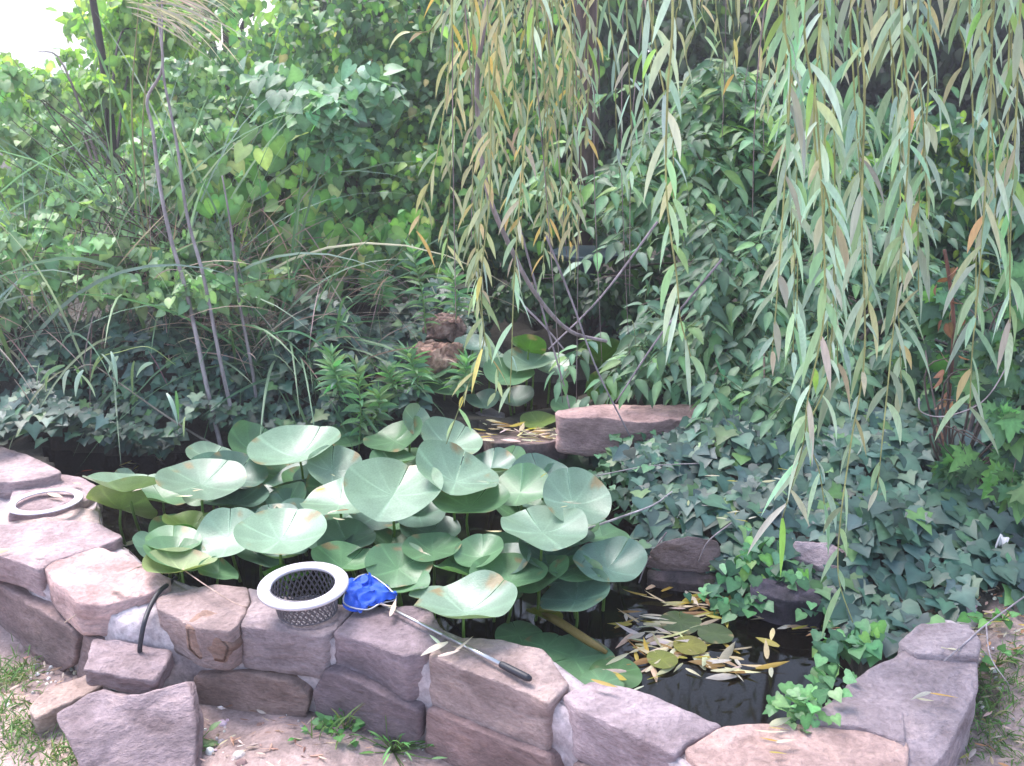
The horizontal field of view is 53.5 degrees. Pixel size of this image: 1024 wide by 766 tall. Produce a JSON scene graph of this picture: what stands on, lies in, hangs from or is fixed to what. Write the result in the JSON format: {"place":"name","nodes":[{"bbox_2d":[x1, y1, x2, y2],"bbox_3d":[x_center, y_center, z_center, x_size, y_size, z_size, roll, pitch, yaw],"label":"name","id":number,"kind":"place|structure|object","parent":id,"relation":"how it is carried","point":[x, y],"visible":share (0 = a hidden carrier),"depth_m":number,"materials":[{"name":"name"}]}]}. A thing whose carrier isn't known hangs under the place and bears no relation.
{"place":"outdoors","nodes":[
{"label":"outdoors","id":0,"kind":"place"},
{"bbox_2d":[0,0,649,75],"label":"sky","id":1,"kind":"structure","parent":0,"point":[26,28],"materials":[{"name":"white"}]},
{"bbox_2d":[42,444,852,726],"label":"pond water","id":2,"kind":"structure","parent":0,"point":[736,701],"depth_m":2.85,"materials":[{"name":"black liquid"}]},
{"bbox_2d":[114,456,161,544],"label":"floating leaves","id":3,"kind":"object","parent":2,"relation":"on","point":[129,542],"visible":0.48,"depth_m":3.96,"materials":[{"name":"green plant"}]},
{"bbox_2d":[82,403,647,638],"bbox_3d":[-0.497,0.509,3.278,1.792,0.716,1.672,0,17,0],"label":"water lily","id":4,"kind":"object","parent":2,"relation":"in","point":[267,495],"visible":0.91,"depth_m":3.01,"materials":[{"name":"green plant"}]},
{"bbox_2d":[134,468,786,531],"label":"fallen leaves","id":5,"kind":"object","parent":4,"relation":"on","point":[688,502],"visible":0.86,"depth_m":2.91,"materials":[{"name":"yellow plant"}]},
{"bbox_2d":[588,491,672,529],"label":"dead twig","id":6,"kind":"object","parent":4,"relation":"on","point":[608,521],"visible":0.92,"depth_m":3.06,"materials":[{"name":"wood"}]},
{"bbox_2d":[495,606,733,687],"bbox_3d":[0.271,0.661,2.775,0.550,0.064,0.453,-12,21,-35],"label":"floating lily","id":7,"kind":"object","parent":2,"relation":"on","point":[576,655],"visible":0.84,"depth_m":2.71,"materials":[{"name":"green plant"}]},
{"bbox_2d":[638,532,666,582],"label":"dead twig","id":8,"kind":"object","parent":2,"relation":"in","point":[649,557],"visible":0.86,"depth_m":3.06,"materials":[{"name":"wood"}]},
{"bbox_2d":[602,584,822,689],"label":"floating leaves","id":9,"kind":"object","parent":2,"relation":"on","point":[704,660],"visible":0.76,"depth_m":2.73,"materials":[{"name":"yellow plant"}]},
{"bbox_2d":[0,76,1023,765],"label":"ground","id":10,"kind":"structure","parent":0,"point":[242,726],"depth_m":2.74,"materials":[{"name":"soil"}]},
{"bbox_2d":[0,635,72,765],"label":"grass","id":11,"kind":"structure","parent":10,"relation":"on","point":[13,674],"depth_m":2.57,"materials":[{"name":"green plant"}]},
{"bbox_2d":[0,59,77,176],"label":"tree","id":12,"kind":"object","parent":10,"relation":"on","point":[50,65],"depth_m":11.72,"materials":[{"name":"green plant"}]},
{"bbox_2d":[30,676,99,735],"bbox_3d":[-1.142,0.823,2.611,0.175,0.089,0.137,-9,19,-26],"label":"narrow stone","id":13,"kind":"object","parent":10,"relation":"on","point":[48,705],"visible":0.66,"depth_m":2.55,"materials":[{"name":"stone"}]},
{"bbox_2d":[0,0,253,292],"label":"tree","id":14,"kind":"object","parent":10,"relation":"on","point":[120,21],"visible":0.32,"depth_m":6.18,"materials":[{"name":"green plant"}]},
{"bbox_2d":[37,346,221,446],"bbox_3d":[-1.323,0.116,3.712,0.755,0.528,0.197,-5,18,-16],"label":"willow sprout","id":15,"kind":"object","parent":10,"relation":"on","point":[113,368],"visible":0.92,"depth_m":3.65,"materials":[{"name":"green plant"}]},
{"bbox_2d":[59,679,203,765],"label":"stone slab","id":16,"kind":"object","parent":10,"relation":"on","point":[162,726],"depth_m":2.41,"materials":[{"name":"stone"}]},
{"bbox_2d":[83,643,173,694],"bbox_3d":[-0.986,0.730,2.588,0.209,0.077,0.163,0,17,0],"label":"stone block","id":17,"kind":"object","parent":16,"relation":"on","point":[128,668],"depth_m":2.55,"materials":[{"name":"stone"}]},
{"bbox_2d":[0,56,297,333],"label":"bright vine","id":18,"kind":"object","parent":10,"relation":"on","point":[210,135],"visible":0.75,"depth_m":4.27,"materials":[{"name":"green plant"}]},
{"bbox_2d":[145,0,222,449],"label":"sapling stem","id":19,"kind":"object","parent":10,"relation":"on","point":[197,342],"visible":0.85,"depth_m":3.86,"materials":[{"name":"brown plant"}]},
{"bbox_2d":[0,101,368,460],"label":"ornamental grass","id":20,"kind":"object","parent":10,"relation":"on","point":[21,360],"depth_m":4.03,"materials":[{"name":"green plant"}]},
{"bbox_2d":[1,656,370,765],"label":"fallen leaves","id":21,"kind":"object","parent":10,"relation":"on","point":[232,739],"visible":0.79,"depth_m":2.50,"materials":[{"name":"beige plant"}]},
{"bbox_2d":[44,0,330,168],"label":"tree","id":22,"kind":"object","parent":10,"relation":"on","point":[73,22],"visible":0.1,"depth_m":8.09,"materials":[{"name":"green plant"}]},
{"bbox_2d":[0,142,376,362],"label":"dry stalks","id":23,"kind":"object","parent":10,"relation":"on","point":[149,257],"visible":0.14,"depth_m":4.24,"materials":[{"name":"green plant"}]},
{"bbox_2d":[161,1,232,419],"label":"sapling stem","id":24,"kind":"object","parent":10,"relation":"on","point":[226,389],"visible":0.92,"depth_m":3.83,"materials":[{"name":"brown plant"}]},
{"bbox_2d":[202,721,221,750],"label":"weed","id":25,"kind":"object","parent":10,"relation":"on","point":[208,742],"visible":0.14,"depth_m":2.50,"materials":[{"name":"green plant"}]},
{"bbox_2d":[222,176,257,404],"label":"sapling stem","id":26,"kind":"object","parent":10,"relation":"on","point":[243,323],"visible":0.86,"depth_m":3.98,"materials":[{"name":"brown plant"}]},
{"bbox_2d":[0,284,491,459],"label":"ivy","id":27,"kind":"object","parent":10,"relation":"on","point":[56,410],"visible":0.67,"depth_m":4.10,"materials":[{"name":"green plant"}]},
{"bbox_2d":[355,382,401,431],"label":"tall weed","id":28,"kind":"object","parent":27,"relation":"on","point":[383,406],"visible":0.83,"depth_m":3.99,"materials":[{"name":"green plant"}]},
{"bbox_2d":[0,0,509,407],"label":"ornamental grass","id":29,"kind":"object","parent":10,"relation":"on","point":[172,16],"depth_m":4.16,"materials":[{"name":"green plant"}]},
{"bbox_2d":[40,121,539,475],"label":"ornamental grass","id":30,"kind":"object","parent":10,"relation":"on","point":[296,269],"depth_m":4.12,"materials":[{"name":"green plant"}]},
{"bbox_2d":[288,704,360,740],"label":"weed","id":31,"kind":"object","parent":10,"relation":"on","point":[305,730],"visible":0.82,"depth_m":2.48,"materials":[{"name":"green plant"}]},
{"bbox_2d":[314,342,356,412],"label":"tall weed","id":32,"kind":"object","parent":10,"relation":"on","point":[329,350],"visible":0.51,"depth_m":4.00,"materials":[{"name":"green plant"}]},
{"bbox_2d":[314,353,361,394],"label":"tall weed","id":33,"kind":"object","parent":10,"relation":"on","point":[335,370],"visible":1,"depth_m":3.80,"materials":[{"name":"green plant"}]},
{"bbox_2d":[310,707,365,749],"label":"weed","id":34,"kind":"object","parent":10,"relation":"on","point":[356,725],"visible":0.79,"depth_m":2.51,"materials":[{"name":"green plant"}]},
{"bbox_2d":[272,253,408,346],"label":"ornamental grass","id":35,"kind":"object","parent":10,"relation":"on","point":[315,295],"depth_m":4.69,"materials":[{"name":"green plant"}]},
{"bbox_2d":[340,354,385,450],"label":"tall weed","id":36,"kind":"object","parent":10,"relation":"on","point":[349,394],"visible":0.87,"depth_m":3.94,"materials":[{"name":"green plant"}]},
{"bbox_2d":[362,268,402,309],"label":"tall weed","id":37,"kind":"object","parent":10,"relation":"on","point":[387,293],"visible":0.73,"depth_m":4.47,"materials":[{"name":"green plant"}]},
{"bbox_2d":[149,0,632,303],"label":"vine thicket","id":38,"kind":"object","parent":10,"relation":"on","point":[338,90],"visible":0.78,"depth_m":5.12,"materials":[{"name":"green plant"}]},
{"bbox_2d":[370,360,415,403],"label":"tall weed","id":39,"kind":"object","parent":10,"relation":"on","point":[389,378],"visible":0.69,"depth_m":4.07,"materials":[{"name":"green plant"}]},
{"bbox_2d":[354,730,446,765],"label":"weed","id":40,"kind":"object","parent":10,"relation":"on","point":[394,750],"visible":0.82,"depth_m":2.47,"materials":[{"name":"green plant"}]},
{"bbox_2d":[390,340,440,396],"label":"tall weed","id":41,"kind":"object","parent":10,"relation":"on","point":[420,361],"visible":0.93,"depth_m":4.05,"materials":[{"name":"green plant"}]},
{"bbox_2d":[397,239,443,332],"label":"tall weed","id":42,"kind":"object","parent":10,"relation":"on","point":[417,273],"visible":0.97,"depth_m":4.26,"materials":[{"name":"green plant"}]},
{"bbox_2d":[238,0,615,234],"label":"tree","id":43,"kind":"object","parent":10,"relation":"on","point":[324,7],"visible":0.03,"depth_m":7.54,"materials":[{"name":"green plant"}]},
{"bbox_2d":[414,338,463,373],"bbox_3d":[-0.314,-0.113,4.262,0.199,0.153,0.192,14,22,39],"label":"porous rock","id":44,"kind":"object","parent":10,"relation":"on","point":[439,350],"visible":0.72,"depth_m":4.20,"materials":[{"name":"brown stone"}]},
{"bbox_2d":[426,311,462,342],"bbox_3d":[-0.304,-0.245,4.479,0.148,0.159,0.161,8,19,26],"label":"porous rock","id":45,"kind":"object","parent":10,"relation":"on","point":[445,332],"visible":0.81,"depth_m":4.44,"materials":[{"name":"brown stone"}]},
{"bbox_2d":[433,263,476,318],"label":"tall weed","id":46,"kind":"object","parent":10,"relation":"on","point":[448,272],"visible":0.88,"depth_m":4.17,"materials":[{"name":"green plant"}]},
{"bbox_2d":[439,349,483,397],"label":"tall weed","id":47,"kind":"object","parent":10,"relation":"on","point":[465,359],"visible":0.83,"depth_m":4.00,"materials":[{"name":"green plant"}]},
{"bbox_2d":[454,432,481,463],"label":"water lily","id":48,"kind":"object","parent":10,"relation":"on","point":[478,452],"visible":0.03,"depth_m":3.91,"materials":[{"name":"green plant"}]},
{"bbox_2d":[479,427,567,463],"bbox_3d":[0.042,0.280,3.961,0.352,0.213,0.299,0,17,0],"label":"ledge stone","id":49,"kind":"object","parent":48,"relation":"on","point":[545,447],"visible":0.39,"depth_m":3.84,"materials":[{"name":"stone"}]},
{"bbox_2d":[473,419,553,441],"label":"fallen leaves","id":50,"kind":"object","parent":49,"relation":"on","point":[502,425],"visible":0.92,"depth_m":3.91,"materials":[{"name":"beige plant"}]},
{"bbox_2d":[0,447,980,765],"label":"stone wall","id":51,"kind":"structure","parent":10,"relation":"on","point":[384,673],"depth_m":2.48,"materials":[{"name":"stone"}]},
{"bbox_2d":[6,488,83,514],"bbox_3d":[-1.493,0.377,3.250,0.228,0.012,0.228,0,17,0],"label":"white ring","id":52,"kind":"object","parent":51,"relation":"on","point":[11,507],"visible":1,"depth_m":3.24,"materials":[{"name":"plastic"}]},
{"bbox_2d":[64,566,141,622],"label":"dead twig","id":53,"kind":"object","parent":51,"relation":"on","point":[76,614],"visible":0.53,"depth_m":2.70,"materials":[{"name":"brown wood"}]},
{"bbox_2d":[137,576,177,652],"bbox_3d":[-0.949,0.606,2.745,0.032,0.118,0.325,0,17,0],"label":"hose","id":54,"kind":"object","parent":51,"relation":"on","point":[160,590],"visible":0.96,"depth_m":2.63,"materials":[{"name":"black rubber"}]},
{"bbox_2d":[182,569,246,606],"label":"dead twig","id":55,"kind":"object","parent":51,"relation":"on","point":[214,590],"visible":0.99,"depth_m":2.66,"materials":[{"name":"beige wood"}]},
{"bbox_2d":[257,562,348,625],"bbox_3d":[-0.532,0.549,2.600,0.230,0.091,0.230,0,17,0],"label":"strainer basket","id":56,"kind":"object","parent":51,"relation":"on","point":[294,609],"visible":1,"depth_m":2.60,"materials":[{"name":"white plastic"}]},
{"bbox_2d":[340,570,531,681],"bbox_3d":[-0.175,0.588,2.519,0.613,0.061,0.130,12,20,33],"label":"hand net","id":57,"kind":"object","parent":51,"relation":"on","point":[364,594],"visible":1,"depth_m":2.64,"materials":[{"name":"fabric"}]},
{"bbox_2d":[0,482,966,753],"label":"fallen leaves","id":58,"kind":"object","parent":51,"relation":"on","point":[442,644],"visible":1,"depth_m":2.39,"materials":[{"name":"beige plant"}]},
{"bbox_2d":[762,653,856,732],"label":"young ivy","id":59,"kind":"object","parent":51,"relation":"on","point":[820,691],"visible":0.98,"depth_m":2.20,"materials":[{"name":"green plant"}]},
{"bbox_2d":[943,596,1023,684],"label":"dead twig","id":60,"kind":"object","parent":51,"relation":"on","point":[974,634],"visible":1,"depth_m":2.46,"materials":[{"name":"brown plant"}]},
{"bbox_2d":[476,408,505,417],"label":"round stone","id":61,"kind":"object","parent":10,"relation":"on","point":[490,412],"visible":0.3,"depth_m":4.20,"materials":[{"name":"stone"}]},
{"bbox_2d":[0,593,1023,765],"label":"pebbles","id":62,"kind":"object","parent":10,"relation":"on","point":[238,754],"visible":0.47,"depth_m":2.54,"materials":[{"name":"stone"}]},
{"bbox_2d":[458,212,694,337],"bbox_3d":[0.357,-0.519,5.429,1.419,0.701,1.965,6,18,18],"label":"shrub","id":63,"kind":"object","parent":10,"relation":"on","point":[613,312],"visible":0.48,"depth_m":4.66,"materials":[{"name":"green plant"}]},
{"bbox_2d":[400,273,759,407],"bbox_3d":[0.336,-0.198,4.607,1.973,0.531,1.120,8,19,26],"label":"ivy","id":64,"kind":"object","parent":10,"relation":"on","point":[608,330],"visible":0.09,"depth_m":4.61,"materials":[{"name":"green plant"}]},
{"bbox_2d":[553,245,622,327],"bbox_3d":[0.377,-0.474,5.083,0.360,0.375,0.360,0,17,0],"label":"birdbath","id":65,"kind":"object","parent":10,"relation":"on","point":[585,250],"visible":0.28,"depth_m":5.04,"materials":[{"name":"grey ceramic"}]},
{"bbox_2d":[588,429,680,525],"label":"young ivy","id":66,"kind":"object","parent":10,"relation":"on","point":[618,493],"visible":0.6,"depth_m":3.48,"materials":[{"name":"green plant"}]},
{"bbox_2d":[495,0,815,215],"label":"tree","id":67,"kind":"object","parent":10,"relation":"on","point":[699,49],"visible":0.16,"depth_m":7.33,"materials":[{"name":"green plant"}]},
{"bbox_2d":[647,538,719,571],"bbox_3d":[0.518,0.526,3.050,0.218,0.143,0.049,0,17,0],"label":"bank stone","id":68,"kind":"object","parent":10,"relation":"on","point":[682,554],"visible":0.88,"depth_m":3.03,"materials":[{"name":"stone"}]},
{"bbox_2d":[647,570,726,593],"bbox_3d":[0.536,0.654,3.055,0.291,0.187,0.061,4,17,13],"label":"dark stone","id":69,"kind":"object","parent":10,"relation":"on","point":[682,581],"visible":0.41,"depth_m":3.03,"materials":[{"name":"grey stone"}]},
{"bbox_2d":[389,0,1023,635],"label":"willow tree","id":70,"kind":"object","parent":10,"relation":"on","point":[587,24],"visible":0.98,"depth_m":2.33,"materials":[{"name":"green plant"}]},
{"bbox_2d":[474,0,606,342],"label":"bare vine","id":71,"kind":"object","parent":70,"relation":"attached to","point":[494,210],"visible":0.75,"depth_m":3.14,"materials":[{"name":"brown plant"}]},
{"bbox_2d":[545,235,630,437],"bbox_3d":[0.269,-0.148,3.514,0.316,0.728,0.019,-1,17,-3],"label":"bare twig","id":72,"kind":"object","parent":70,"relation":"attached to","point":[561,274],"visible":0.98,"depth_m":3.50,"materials":[{"name":"wood"}]},
{"bbox_2d":[548,221,657,348],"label":"bare twig","id":73,"kind":"object","parent":70,"relation":"attached to","point":[615,278],"visible":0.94,"depth_m":3.77,"materials":[{"name":"brown plant"}]},
{"bbox_2d":[502,58,937,265],"bbox_3d":[1.011,-0.880,4.858,1.784,1.296,1.522,12,20,33],"label":"tall shrub","id":74,"kind":"object","parent":10,"relation":"on","point":[714,162],"visible":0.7,"depth_m":4.68,"materials":[{"name":"green plant"}]},
{"bbox_2d":[544,162,1023,449],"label":"leafy shrub","id":75,"kind":"object","parent":10,"relation":"on","point":[740,248],"visible":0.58,"depth_m":3.95,"materials":[{"name":"green plant"}]},
{"bbox_2d":[521,230,569,409],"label":"bare twig","id":76,"kind":"object","parent":75,"relation":"attached to","point":[528,258],"visible":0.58,"depth_m":3.74,"materials":[{"name":"wood"}]},
{"bbox_2d":[523,306,563,349],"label":"bare twig","id":77,"kind":"object","parent":76,"relation":"attached to","point":[536,318],"visible":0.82,"depth_m":3.80,"materials":[{"name":"grey wood"}]},
{"bbox_2d":[615,258,722,402],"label":"bare twig","id":78,"kind":"object","parent":75,"relation":"attached to","point":[694,292],"visible":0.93,"depth_m":3.69,"materials":[{"name":"wood"}]},
{"bbox_2d":[748,578,820,629],"bbox_3d":[0.773,0.652,2.870,0.208,0.196,0.105,13,21,36],"label":"dark stone","id":79,"kind":"object","parent":10,"relation":"on","point":[783,598],"visible":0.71,"depth_m":2.83,"materials":[{"name":"grey stone"}]},
{"bbox_2d":[683,525,896,680],"bbox_3d":[0.798,0.602,2.754,0.347,0.228,0.620,-9,19,-28],"label":"young ivy","id":80,"kind":"object","parent":10,"relation":"on","point":[855,645],"visible":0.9,"depth_m":2.85,"materials":[{"name":"green plant"}]},
{"bbox_2d":[583,395,1023,664],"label":"ivy","id":81,"kind":"object","parent":10,"relation":"on","point":[975,559],"visible":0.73,"depth_m":3.07,"materials":[{"name":"green plant"}]},
{"bbox_2d":[597,463,758,475],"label":"dead twig","id":82,"kind":"object","parent":81,"relation":"on","point":[658,465],"visible":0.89,"depth_m":3.37,"materials":[{"name":"wood"}]},
{"bbox_2d":[698,523,731,561],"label":"dead twig","id":83,"kind":"object","parent":81,"relation":"on","point":[711,538],"visible":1,"depth_m":2.99,"materials":[{"name":"wood"}]},
{"bbox_2d":[918,369,1004,416],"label":"dead twig","id":84,"kind":"object","parent":81,"relation":"on","point":[964,410],"visible":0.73,"depth_m":2.74,"materials":[{"name":"wood"}]},
{"bbox_2d":[995,534,1008,548],"bbox_3d":[1.352,0.441,2.801,0.024,0.051,0.024,0,17,0],"label":"paper scrap","id":85,"kind":"object","parent":81,"relation":"on","point":[1001,541],"visible":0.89,"depth_m":2.80,"materials":[{"name":"white paper"}]},
{"bbox_2d":[678,0,957,252],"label":"tree","id":86,"kind":"object","parent":10,"relation":"on","point":[883,77],"visible":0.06,"depth_m":7.45,"materials":[{"name":"green plant"}]},
{"bbox_2d":[791,541,845,568],"bbox_3d":[0.883,0.508,2.946,0.165,0.100,0.067,10,19,28],"label":"bank stone","id":87,"kind":"object","parent":10,"relation":"on","point":[816,554],"visible":0.62,"depth_m":2.93,"materials":[{"name":"stone"}]},
{"bbox_2d":[714,0,1020,164],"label":"tree","id":88,"kind":"object","parent":10,"relation":"on","point":[816,7],"visible":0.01,"depth_m":8.83,"materials":[{"name":"green plant"}]},
{"bbox_2d":[789,86,1023,356],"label":"shady shrub","id":89,"kind":"object","parent":10,"relation":"on","point":[952,160],"visible":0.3,"depth_m":4.97,"materials":[{"name":"green plant"}]},
{"bbox_2d":[806,540,1023,765],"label":"fallen leaves","id":90,"kind":"object","parent":10,"relation":"on","point":[972,752],"visible":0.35,"depth_m":2.50,"materials":[{"name":"brown plant"}]},
{"bbox_2d":[836,0,1023,296],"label":"tree","id":91,"kind":"object","parent":10,"relation":"on","point":[952,61],"visible":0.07,"depth_m":7.35,"materials":[{"name":"green plant"}]},
{"bbox_2d":[840,289,1023,409],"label":"dark shrub","id":92,"kind":"object","parent":10,"relation":"on","point":[1018,360],"visible":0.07,"depth_m":3.85,"materials":[{"name":"green plant"}]},
{"bbox_2d":[933,249,968,444],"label":"dead vine","id":93,"kind":"object","parent":10,"relation":"on","point":[949,329],"visible":0.61,"depth_m":3.07,"materials":[{"name":"brown plant"}]},
{"bbox_2d":[891,259,1023,523],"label":"lobed vine","id":94,"kind":"object","parent":10,"relation":"on","point":[1002,485],"visible":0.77,"depth_m":2.92,"materials":[{"name":"green plant"}]},
{"bbox_2d":[957,608,1019,629],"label":"weed","id":95,"kind":"object","parent":10,"relation":"on","point":[977,617],"visible":0.94,"depth_m":2.59,"materials":[{"name":"green plant"}]},
{"bbox_2d":[963,622,1023,765],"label":"grass","id":96,"kind":"structure","parent":10,"relation":"on","point":[989,702],"depth_m":2.40,"materials":[{"name":"green plant"}]},
{"bbox_2d":[978,644,1023,674],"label":"weed","id":97,"kind":"object","parent":10,"relation":"on","point":[984,667],"visible":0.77,"depth_m":2.49,"materials":[{"name":"green plant"}]},
{"bbox_2d":[452,380,586,416],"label":"pool water","id":98,"kind":"structure","parent":0,"point":[540,397],"depth_m":4.47,"materials":[{"name":"black liquid"}]},
{"bbox_2d":[414,334,621,427],"bbox_3d":[0.052,0.159,4.319,0.918,0.772,0.686,0,17,0],"label":"lily","id":99,"kind":"object","parent":98,"relation":"in","point":[529,355],"visible":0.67,"depth_m":4.21,"materials":[{"name":"green plant"}]},
{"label":"bank stone","id":100,"kind":"object","parent":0,"visible":0},
{"bbox_2d":[553,405,693,455],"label":"cascade slab","id":101,"kind":"structure","parent":100,"relation":"on","point":[583,431],"depth_m":3.70,"materials":[{"name":"stone"}]}
]}

